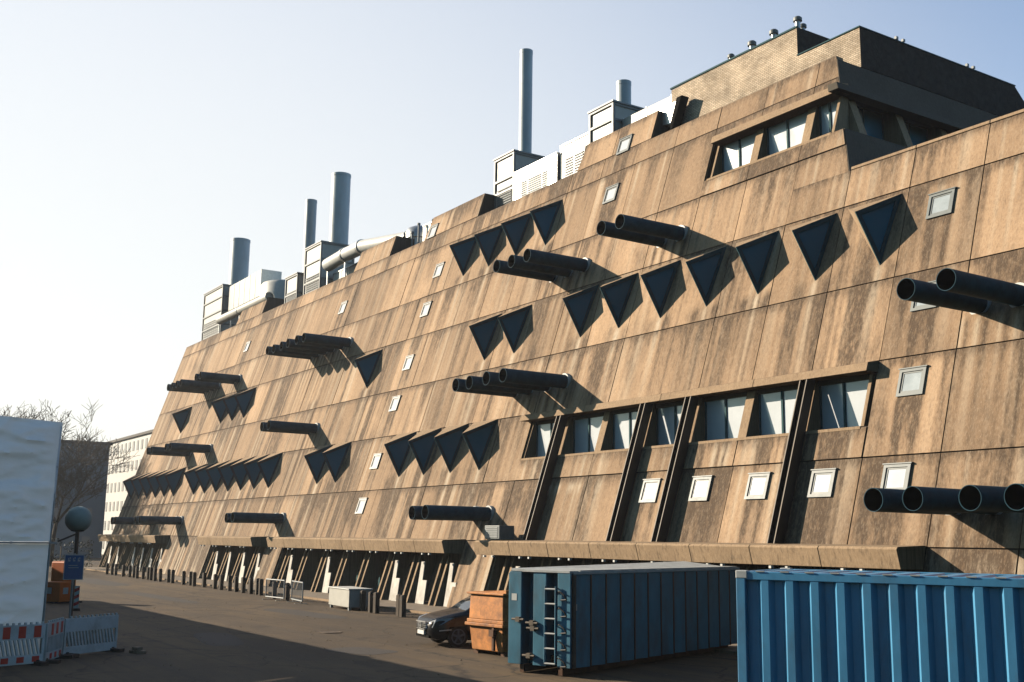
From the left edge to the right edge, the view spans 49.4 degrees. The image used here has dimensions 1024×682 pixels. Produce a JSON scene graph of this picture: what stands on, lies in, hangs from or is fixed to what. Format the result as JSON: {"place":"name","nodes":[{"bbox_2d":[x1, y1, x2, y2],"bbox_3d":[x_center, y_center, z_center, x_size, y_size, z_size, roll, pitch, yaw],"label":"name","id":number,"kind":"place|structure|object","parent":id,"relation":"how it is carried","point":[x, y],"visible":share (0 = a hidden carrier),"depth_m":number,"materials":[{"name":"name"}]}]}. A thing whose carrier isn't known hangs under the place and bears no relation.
{"place":"outdoors","nodes":[
{"label":"outdoors","id":0,"kind":"place"},
{"bbox_2d":[52,440,112,557],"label":"apartment block","id":1,"kind":"structure","parent":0,"point":[95,506],"depth_m":157.06,"materials":[{"name":"plaster"},{"name":"glass"}]},
{"bbox_2d":[81,536,89,546],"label":"window","id":2,"kind":"structure","parent":1,"relation":"in","point":[84,539],"depth_m":156.37,"materials":[{"name":"grey"}]},
{"bbox_2d":[102,429,153,553],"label":"apartment block","id":3,"kind":"structure","parent":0,"point":[116,490],"depth_m":179.20,"materials":[{"name":"plaster"},{"name":"glass"}]},
{"bbox_2d":[0,554,737,681],"bbox_3d":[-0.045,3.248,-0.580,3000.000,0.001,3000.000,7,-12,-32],"label":"ground","id":4,"kind":"structure","parent":0,"point":[281,662],"depth_m":32.48,"materials":[{"name":"asphalt"}]},
{"bbox_2d":[0,621,48,665],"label":"barrier board","id":5,"kind":"object","parent":4,"relation":"on","point":[31,631],"visible":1,"depth_m":28.05,"materials":[{"name":"white plastic"}]},
{"bbox_2d":[0,416,62,656],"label":"sheeted scaffold","id":6,"kind":"object","parent":4,"relation":"on","point":[29,455],"visible":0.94,"depth_m":29.24,"materials":[{"name":"plastic"}]},
{"bbox_2d":[43,617,73,663],"bbox_3d":[-12.080,7.884,29.372,0.720,1.074,1.520,2,-10,-6],"label":"barrier board","id":7,"kind":"object","parent":4,"relation":"on","point":[53,644],"visible":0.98,"depth_m":29.29,"materials":[{"name":"white plastic"}]},
{"bbox_2d":[57,451,65,484],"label":"bare tree","id":8,"kind":"object","parent":4,"relation":"on","point":[61,467],"visible":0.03,"depth_m":114.36,"materials":[{"name":"brown plant"}]},
{"bbox_2d":[46,561,81,603],"bbox_3d":[-21.890,11.719,54.103,1.508,1.950,1.550,-4,-11,27],"label":"equipment cabinet","id":9,"kind":"object","parent":4,"relation":"on","point":[58,589],"visible":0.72,"depth_m":53.40,"materials":[{"name":"orange plastic"}]},
{"bbox_2d":[0,397,130,473],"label":"bare tree","id":10,"kind":"object","parent":4,"relation":"on","point":[39,416],"visible":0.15,"depth_m":121.54,"materials":[{"name":"brown plant"}]},
{"bbox_2d":[50,538,93,566],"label":"hedge","id":11,"kind":"object","parent":4,"relation":"on","point":[60,559],"visible":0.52,"depth_m":112.93,"materials":[{"name":"brown plant"}]},
{"bbox_2d":[63,553,84,642],"bbox_3d":[-13.668,7.956,34.525,0.580,2.700,0.094,6,-11,-26],"label":"information sign","id":12,"kind":"object","parent":4,"relation":"on","point":[73,567],"visible":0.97,"depth_m":34.62,"materials":[{"name":"blue metal"}]},
{"bbox_2d":[58,506,91,640],"bbox_3d":[-13.916,7.332,35.232,0.932,4.170,0.820,7,-12,-32],"label":"street lamp","id":13,"kind":"object","parent":4,"relation":"on","point":[78,519],"visible":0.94,"depth_m":35.29,"materials":[{"name":"metal"}]},
{"bbox_2d":[73,586,79,610],"bbox_3d":[-19.095,11.258,48.746,0.400,1.050,0.700,5,-11,-20],"label":"warning beacon","id":14,"kind":"object","parent":4,"relation":"on","point":[76,598],"visible":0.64,"depth_m":48.73,"materials":[{"name":"white paint"}]},
{"bbox_2d":[62,613,124,657],"bbox_3d":[-11.766,8.203,31.131,0.720,1.074,2.061,-3,-11,22],"label":"barrier board","id":15,"kind":"object","parent":4,"relation":"on","point":[76,626],"visible":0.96,"depth_m":31.10,"materials":[{"name":"white plastic"}]},
{"bbox_2d":[49,431,138,565],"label":"bare tree","id":16,"kind":"object","parent":4,"relation":"on","point":[76,478],"visible":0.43,"depth_m":115.38,"materials":[{"name":"brown plant"}]},
{"bbox_2d":[76,577,128,585],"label":"road patch","id":17,"kind":"object","parent":4,"relation":"on","point":[98,581],"visible":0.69,"depth_m":77.06,"materials":[{"name":"asphalt"}]},
{"bbox_2d":[129,646,146,653],"bbox_3d":[-10.572,8.730,31.435,0.526,0.175,0.215,-4,-11,27],"label":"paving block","id":18,"kind":"object","parent":4,"relation":"on","point":[137,650],"depth_m":31.37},
{"bbox_2d":[152,568,156,580],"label":"bollard","id":19,"kind":"object","parent":4,"relation":"on","point":[154,574],"visible":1,"depth_m":80.90,"materials":[{"name":"metal"}]},
{"bbox_2d":[158,569,162,581],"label":"bollard","id":20,"kind":"object","parent":4,"relation":"on","point":[160,571],"visible":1,"depth_m":79.80,"materials":[{"name":"metal"}]},
{"bbox_2d":[170,570,174,582],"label":"bollard","id":21,"kind":"object","parent":4,"relation":"on","point":[172,575],"visible":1,"depth_m":77.59,"materials":[{"name":"metal"}]},
{"bbox_2d":[181,571,185,584],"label":"bollard","id":22,"kind":"object","parent":4,"relation":"on","point":[183,580],"visible":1,"depth_m":75.38,"materials":[{"name":"metal"}]},
{"bbox_2d":[192,572,196,585],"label":"bollard","id":23,"kind":"object","parent":4,"relation":"on","point":[194,574],"visible":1,"depth_m":73.22,"materials":[{"name":"metal"}]},
{"bbox_2d":[201,573,206,586],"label":"bollard","id":24,"kind":"object","parent":4,"relation":"on","point":[204,576],"visible":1,"depth_m":72.16,"materials":[{"name":"metal"}]},
{"bbox_2d":[213,574,217,588],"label":"bollard","id":25,"kind":"object","parent":4,"relation":"on","point":[215,577],"visible":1,"depth_m":70.11,"materials":[{"name":"metal"}]},
{"bbox_2d":[218,575,223,589],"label":"bollard","id":26,"kind":"object","parent":4,"relation":"on","point":[221,581],"visible":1,"depth_m":68.90,"materials":[{"name":"metal"}]},
{"bbox_2d":[227,575,231,590],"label":"bollard","id":27,"kind":"object","parent":4,"relation":"on","point":[229,586],"visible":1,"depth_m":67.81,"materials":[{"name":"metal"}]},
{"bbox_2d":[234,576,238,591],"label":"bollard","id":28,"kind":"object","parent":4,"relation":"on","point":[236,581],"visible":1,"depth_m":66.72,"materials":[{"name":"metal"}]},
{"bbox_2d":[240,577,245,592],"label":"bollard","id":29,"kind":"object","parent":4,"relation":"on","point":[243,584],"visible":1,"depth_m":65.60,"materials":[{"name":"metal"}]},
{"bbox_2d":[248,578,253,593],"bbox_3d":[-15.146,14.203,64.560,0.230,0.920,0.230,8,-12,-38],"label":"bollard","id":30,"kind":"object","parent":4,"relation":"on","point":[250,585],"visible":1,"depth_m":64.48,"materials":[{"name":"wood"}]},
{"bbox_2d":[255,578,259,594],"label":"bollard","id":31,"kind":"object","parent":4,"relation":"on","point":[256,586],"visible":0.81,"depth_m":63.94,"materials":[{"name":"wood"}]},
{"bbox_2d":[258,579,263,594],"bbox_3d":[-14.269,13.991,63.303,0.230,0.920,0.230,5,-12,-27],"label":"bollard","id":32,"kind":"object","parent":4,"relation":"on","point":[261,584],"visible":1,"depth_m":63.21,"materials":[{"name":"concrete"}]},
{"bbox_2d":[272,581,276,598],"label":"bollard","id":33,"kind":"object","parent":4,"relation":"on","point":[273,592],"visible":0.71,"depth_m":59.91,"materials":[{"name":"wood"}]},
{"bbox_2d":[265,578,286,600],"bbox_3d":[-12.492,13.106,58.690,0.640,1.078,2.266,8,-13,-36],"label":"crowd barrier","id":34,"kind":"object","parent":4,"relation":"on","point":[269,592],"visible":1,"depth_m":58.60,"materials":[{"name":"grey metal"}]},
{"bbox_2d":[284,583,289,600],"bbox_3d":[-11.796,13.144,58.368,0.230,0.920,0.230,10,-12,-39],"label":"bollard","id":35,"kind":"object","parent":4,"relation":"on","point":[287,590],"visible":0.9,"depth_m":58.28,"materials":[{"name":"concrete"}]},
{"bbox_2d":[289,580,306,603],"bbox_3d":[-10.886,12.724,56.425,0.640,1.078,2.267,5,-11,-24],"label":"crowd barrier","id":36,"kind":"object","parent":4,"relation":"on","point":[301,589],"visible":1,"depth_m":56.34,"materials":[{"name":"grey metal"}]},
{"bbox_2d":[328,586,372,610],"bbox_3d":[-7.650,12.120,52.482,1.200,0.980,2.800,6,-12,-28],"label":"storage box","id":37,"kind":"object","parent":4,"relation":"on","point":[346,596],"visible":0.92,"depth_m":51.58,"materials":[{"name":"beige metal"}]},
{"bbox_2d":[324,647,397,654],"bbox_3d":[-4.468,9.175,32.986,2.227,0.001,1.602,-8,-13,39],"label":"road patch","id":38,"kind":"object","parent":4,"relation":"on","point":[361,650],"visible":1,"depth_m":32.94,"materials":[{"name":"asphalt"}]},
{"bbox_2d":[360,590,365,610],"bbox_3d":[-6.830,11.897,50.997,0.230,0.920,0.230,6,-12,-25],"label":"bollard","id":39,"kind":"object","parent":4,"relation":"on","point":[362,600],"visible":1,"depth_m":50.91,"materials":[{"name":"wood"}]},
{"bbox_2d":[368,592,373,612],"bbox_3d":[-6.319,11.724,49.990,0.230,0.920,0.230,6,-11,-28],"label":"bollard","id":40,"kind":"object","parent":4,"relation":"on","point":[370,602],"visible":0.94,"depth_m":49.89,"materials":[{"name":"concrete"}]},
{"bbox_2d":[373,592,379,613],"bbox_3d":[-6.033,11.644,49.521,0.230,0.920,0.230,8,-12,-36],"label":"bollard","id":41,"kind":"object","parent":4,"relation":"on","point":[376,601],"visible":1,"depth_m":49.44,"materials":[{"name":"concrete"}]},
{"bbox_2d":[396,594,401,615],"bbox_3d":[-4.844,11.370,47.895,0.230,0.920,0.230,8,-13,-38],"label":"bollard","id":42,"kind":"object","parent":4,"relation":"on","point":[397,604],"visible":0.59,"depth_m":47.82,"materials":[{"name":"concrete"}]},
{"bbox_2d":[61,570,737,681],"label":"grit","id":43,"kind":"object","parent":4,"relation":"on","point":[310,632],"visible":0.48,"depth_m":40.22,"materials":[{"name":"gravel"}]},
{"bbox_2d":[399,595,406,616],"bbox_3d":[-4.647,11.277,47.359,0.230,0.920,0.230,8,-13,-36],"label":"bollard","id":44,"kind":"object","parent":4,"relation":"on","point":[402,605],"visible":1,"depth_m":47.28,"materials":[{"name":"concrete"}]},
{"bbox_2d":[84,568,737,654],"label":"kerb","id":45,"kind":"structure","parent":4,"relation":"on","point":[731,652],"depth_m":58.78,"materials":[{"name":"concrete"}]},
{"bbox_2d":[416,596,470,646],"bbox_3d":[-0.917,8.931,35.917,4.365,1.608,2.200,6,-11,-25],"label":"parked car","id":46,"kind":"object","parent":4,"relation":"on","point":[450,627],"visible":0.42,"depth_m":34.64,"materials":[{"name":"black paint"}]},
{"bbox_2d":[465,590,508,656],"bbox_3d":[0.228,8.358,33.309,2.940,1.860,1.700,10,-13,-41],"label":"rusty skip","id":47,"kind":"object","parent":4,"relation":"on","point":[487,621],"visible":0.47,"depth_m":32.34,"materials":[{"name":"orange paint"}]},
{"bbox_2d":[508,561,739,675],"bbox_3d":[3.498,7.682,31.686,2.090,2.670,9.748,-7,-12,36],"label":"shipping container","id":48,"kind":"object","parent":4,"relation":"on","point":[567,620],"visible":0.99,"depth_m":29.17,"materials":[{"name":"metal"}]},
{"bbox_2d":[735,568,1023,681],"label":"shipping container","id":49,"kind":"object","parent":4,"relation":"on","point":[804,625],"visible":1,"depth_m":15.39,"materials":[{"name":"metal"}]},
{"bbox_2d":[84,567,737,650],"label":"pavement","id":50,"kind":"structure","parent":0,"point":[425,607],"depth_m":62.09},
{"bbox_2d":[0,0,1023,441],"label":"sky","id":51,"kind":"structure","parent":0,"point":[139,138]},
{"bbox_2d":[98,25,1023,607],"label":"laboratory building","id":52,"kind":"structure","parent":0,"point":[760,307],"depth_m":48.39,"materials":[{"name":"concrete"}]},
{"bbox_2d":[201,284,238,340],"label":"plant cabinet","id":53,"kind":"object","parent":52,"relation":"on","point":[215,305],"visible":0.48,"depth_m":116.15,"materials":[{"name":"metal"}]},
{"bbox_2d":[228,237,250,284],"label":"exhaust stack","id":54,"kind":"object","parent":52,"relation":"on","point":[239,260],"visible":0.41,"depth_m":119.54,"materials":[{"name":"metal"}]},
{"bbox_2d":[216,292,273,332],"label":"roof pipe","id":55,"kind":"object","parent":52,"relation":"on","point":[229,315],"visible":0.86,"depth_m":106.91,"materials":[{"name":"beige metal"}]},
{"bbox_2d":[228,269,281,327],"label":"air duct","id":56,"kind":"object","parent":52,"relation":"on","point":[244,291],"visible":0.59,"depth_m":109.20,"materials":[{"name":"beige metal"}]},
{"bbox_2d":[260,279,284,298],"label":"duct pipe","id":57,"kind":"object","parent":52,"relation":"on","point":[276,288],"visible":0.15,"depth_m":104.72,"materials":[{"name":"metal"}]},
{"bbox_2d":[284,272,303,303],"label":"plant cabinet","id":58,"kind":"object","parent":52,"relation":"on","point":[294,282],"visible":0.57,"depth_m":97.87,"materials":[{"name":"metal"}]},
{"bbox_2d":[302,199,316,272],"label":"exhaust stack","id":59,"kind":"object","parent":52,"relation":"on","point":[310,221],"visible":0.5,"depth_m":103.69,"materials":[{"name":"metal"}]},
{"bbox_2d":[303,240,354,294],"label":"plant cabinet","id":60,"kind":"object","parent":52,"relation":"on","point":[316,255],"visible":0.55,"depth_m":94.16,"materials":[{"name":"metal"}]},
{"bbox_2d":[329,172,350,243],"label":"exhaust stack","id":61,"kind":"object","parent":52,"relation":"on","point":[339,208],"visible":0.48,"depth_m":100.44,"materials":[{"name":"metal"}]},
{"bbox_2d":[338,300,347,313],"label":"small window","id":62,"kind":"structure","parent":52,"relation":"in","point":[343,305],"depth_m":82.88,"materials":[{"name":"metal"}]},
{"bbox_2d":[333,262,357,280],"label":"plant housing","id":63,"kind":"object","parent":52,"relation":"on","point":[339,274],"visible":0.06,"depth_m":91.60,"materials":[{"name":"white paint"}]},
{"bbox_2d":[355,498,367,513],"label":"small window","id":64,"kind":"structure","parent":52,"relation":"in","point":[361,505],"depth_m":65.56,"materials":[{"name":"metal"}]},
{"bbox_2d":[322,231,405,284],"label":"roof pipe","id":65,"kind":"object","parent":52,"relation":"on","point":[342,256],"visible":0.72,"depth_m":87.11,"materials":[{"name":"metal"}]},
{"bbox_2d":[369,453,382,468],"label":"small window","id":66,"kind":"structure","parent":52,"relation":"in","point":[376,459],"depth_m":66.50,"materials":[{"name":"glass"}]},
{"bbox_2d":[388,395,401,411],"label":"small window","id":67,"kind":"structure","parent":52,"relation":"in","point":[396,399],"depth_m":67.70,"materials":[{"name":"glass"}]},
{"bbox_2d":[402,354,414,370],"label":"small window","id":68,"kind":"structure","parent":52,"relation":"in","point":[409,359],"depth_m":68.65,"materials":[{"name":"glass"}]},
{"bbox_2d":[405,223,422,245],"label":"roof ventilator","id":69,"kind":"object","parent":52,"relation":"on","point":[414,232],"visible":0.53,"depth_m":80.69,"materials":[{"name":"metal"}]},
{"bbox_2d":[420,301,431,317],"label":"small window","id":70,"kind":"structure","parent":52,"relation":"in","point":[426,307],"depth_m":69.85,"materials":[{"name":"glass"}]},
{"bbox_2d":[423,222,430,240],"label":"plant housing","id":71,"kind":"object","parent":52,"relation":"on","point":[426,227],"visible":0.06,"depth_m":79.79,"materials":[{"name":"white paint"}]},
{"bbox_2d":[427,223,438,238],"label":"small window","id":72,"kind":"structure","parent":52,"relation":"in","point":[433,229],"depth_m":74.37,"materials":[{"name":"glass"}]},
{"bbox_2d":[432,261,444,277],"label":"small window","id":73,"kind":"structure","parent":52,"relation":"in","point":[439,267],"depth_m":70.81,"materials":[{"name":"glass"}]},
{"bbox_2d":[485,525,513,538],"bbox_3d":[-0.576,8.590,50.001,0.825,0.590,1.240,7,-12,-32],"label":"ventilation unit","id":74,"kind":"object","parent":52,"relation":"on","point":[498,532],"visible":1,"depth_m":49.57,"materials":[{"name":"metal"}]},
{"bbox_2d":[493,149,544,208],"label":"plant cabinet","id":75,"kind":"object","parent":52,"relation":"on","point":[507,165],"visible":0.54,"depth_m":69.38,"materials":[{"name":"metal"}]},
{"bbox_2d":[519,48,532,152],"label":"exhaust stack","id":76,"kind":"object","parent":52,"relation":"on","point":[525,102],"visible":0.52,"depth_m":73.63,"materials":[{"name":"metal"}]},
{"bbox_2d":[513,152,559,199],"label":"plant housing","id":77,"kind":"object","parent":52,"relation":"on","point":[537,175],"visible":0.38,"depth_m":66.06,"materials":[{"name":"metal"}]},
{"bbox_2d":[536,423,553,456],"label":"ribbon window","id":78,"kind":"structure","parent":52,"relation":"in","point":[544,431],"depth_m":53.08,"materials":[{"name":"blue glass"}]},
{"bbox_2d":[560,132,588,178],"bbox_3d":[4.651,-9.944,63.884,2.710,2.880,2.800,7,-12,-32],"label":"plant housing","id":79,"kind":"object","parent":52,"relation":"on","point":[572,153],"visible":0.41,"depth_m":63.42,"materials":[{"name":"beige metal"}]},
{"bbox_2d":[573,416,602,453],"bbox_3d":[3.518,4.156,49.973,0.090,1.820,2.480,7,-12,-32],"label":"ribbon window","id":80,"kind":"structure","parent":52,"relation":"in","point":[585,431],"depth_m":50.23,"materials":[{"name":"blue glass"}]},
{"bbox_2d":[602,183,619,204],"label":"small window","id":81,"kind":"structure","parent":52,"relation":"in","point":[611,191],"depth_m":56.44,"materials":[{"name":"glass"}]},
{"bbox_2d":[587,99,644,142],"bbox_3d":[6.006,-10.862,61.849,2.820,3.990,2.320,7,-12,-32],"label":"plant cabinet","id":82,"kind":"object","parent":52,"relation":"on","point":[605,119],"visible":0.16,"depth_m":61.13,"materials":[{"name":"metal"}]},
{"bbox_2d":[616,79,630,103],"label":"exhaust stack","id":83,"kind":"object","parent":82,"relation":"on","point":[623,90],"visible":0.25,"depth_m":67.03,"materials":[{"name":"metal"}]},
{"bbox_2d":[616,133,632,155],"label":"small window","id":84,"kind":"structure","parent":52,"relation":"in","point":[624,144],"depth_m":57.41,"materials":[{"name":"glass"}]},
{"bbox_2d":[613,411,637,449],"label":"ribbon window","id":85,"kind":"structure","parent":52,"relation":"in","point":[623,424],"depth_m":48.02,"materials":[{"name":"blue glass"}]},
{"bbox_2d":[622,95,671,127],"bbox_3d":[7.571,-10.860,59.010,1.160,3.030,4.060,7,-12,-32],"label":"air duct","id":86,"kind":"object","parent":52,"relation":"on","point":[647,111],"visible":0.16,"depth_m":58.89,"materials":[{"name":"beige metal"}]},
{"bbox_2d":[638,478,661,502],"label":"small window","id":87,"kind":"structure","parent":52,"relation":"in","point":[650,487],"depth_m":43.88,"materials":[{"name":"glass"}]},
{"bbox_2d":[656,405,682,445],"bbox_3d":[6.692,3.337,45.140,0.090,1.820,2.480,7,-12,-32],"label":"ribbon window","id":88,"kind":"structure","parent":52,"relation":"in","point":[667,418],"depth_m":45.63,"materials":[{"name":"blue glass"}]},
{"bbox_2d":[659,95,688,130],"bbox_3d":[8.103,-11.198,55.708,0.500,1.650,1.738,7,-12,-32],"label":"duct flap","id":89,"kind":"object","parent":52,"relation":"attached to","point":[673,115],"visible":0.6,"depth_m":55.38,"materials":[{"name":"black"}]},
{"bbox_2d":[688,475,713,500],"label":"small window","id":90,"kind":"structure","parent":52,"relation":"in","point":[701,485],"depth_m":41.44,"materials":[{"name":"metal"}]},
{"bbox_2d":[704,396,745,440],"bbox_3d":[8.279,2.928,42.723,0.090,1.820,2.480,7,-12,-32],"label":"ribbon window","id":91,"kind":"structure","parent":52,"relation":"in","point":[723,417],"depth_m":42.89,"materials":[{"name":"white glass"}]},
{"bbox_2d":[722,133,755,172],"bbox_3d":[10.147,-8.278,49.287,0.090,1.900,2.330,7,-12,-32],"label":"ribbon window","id":92,"kind":"structure","parent":52,"relation":"in","point":[738,153],"depth_m":49.46,"materials":[{"name":"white glass"}]},
{"bbox_2d":[747,40,755,48],"bbox_3d":[11.347,-13.857,52.633,0.425,0.672,0.425,7,-12,-32],"label":"mushroom vent","id":93,"kind":"object","parent":52,"relation":"on","point":[751,43],"visible":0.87,"depth_m":52.52,"materials":[{"name":"metal"}]},
{"bbox_2d":[744,472,771,498],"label":"small window","id":94,"kind":"structure","parent":52,"relation":"in","point":[757,486],"depth_m":39.04,"materials":[{"name":"glass"}]},
{"bbox_2d":[769,29,777,37],"bbox_3d":[12.108,-14.073,51.478,0.425,0.672,0.425,7,-12,-32],"label":"mushroom vent","id":95,"kind":"object","parent":52,"relation":"on","point":[773,32],"visible":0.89,"depth_m":51.37,"materials":[{"name":"metal"}]},
{"bbox_2d":[758,389,797,435],"bbox_3d":[9.866,2.518,40.306,0.090,1.820,2.480,7,-12,-32],"label":"ribbon window","id":96,"kind":"structure","parent":52,"relation":"in","point":[776,409],"depth_m":40.64,"materials":[{"name":"white glass"}]},
{"bbox_2d":[767,112,807,155],"bbox_3d":[11.694,-8.677,46.932,0.090,1.900,2.480,7,-12,-32],"label":"ribbon window","id":97,"kind":"structure","parent":52,"relation":"in","point":[786,134],"depth_m":47.08,"materials":[{"name":"white glass"}]},
{"bbox_2d":[793,16,801,27],"bbox_3d":[12.867,-14.301,50.142,0.400,0.632,0.400,7,-12,-32],"label":"mushroom vent","id":98,"kind":"object","parent":52,"relation":"on","point":[797,20],"visible":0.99,"depth_m":50.03,"materials":[{"name":"metal"}]},
{"bbox_2d":[807,468,837,496],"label":"small window","id":99,"kind":"structure","parent":52,"relation":"in","point":[822,481],"depth_m":36.62,"materials":[{"name":"glass"}]},
{"bbox_2d":[819,100,837,135],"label":"ribbon window","id":100,"kind":"structure","parent":52,"relation":"in","point":[827,112],"depth_m":45.24,"materials":[{"name":"blue glass"}]},
{"bbox_2d":[819,379,868,429],"bbox_3d":[11.407,2.121,37.960,0.090,1.820,2.310,7,-12,-32],"label":"ribbon window","id":101,"kind":"structure","parent":52,"relation":"in","point":[841,405],"depth_m":38.09,"materials":[{"name":"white glass"}]},
{"bbox_2d":[857,105,883,139],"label":"ribbon window","id":102,"kind":"structure","parent":52,"relation":"in","point":[872,120],"depth_m":46.47,"materials":[{"name":"blue glass"}]},
{"bbox_2d":[880,462,913,489],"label":"small window","id":103,"kind":"structure","parent":52,"relation":"in","point":[895,475],"depth_m":34.24,"materials":[{"name":"metal"}]},
{"bbox_2d":[895,365,928,396],"bbox_3d":[12.681,1.272,35.310,0.389,0.935,1.080,7,-12,-32],"label":"small window","id":104,"kind":"structure","parent":52,"relation":"in","point":[911,381],"depth_m":35.30,"materials":[{"name":"glass"}]},
{"bbox_2d":[904,121,927,145],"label":"ribbon window","id":105,"kind":"structure","parent":52,"relation":"in","point":[918,134],"depth_m":48.03,"materials":[{"name":"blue glass"}]},
{"bbox_2d":[910,280,936,311],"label":"small window","id":106,"kind":"structure","parent":52,"relation":"in","point":[915,306],"depth_m":36.32,"materials":[{"name":"metal"}]},
{"bbox_2d":[925,186,956,219],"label":"small window","id":107,"kind":"structure","parent":52,"relation":"in","point":[940,203],"depth_m":37.45,"materials":[{"name":"metal"}]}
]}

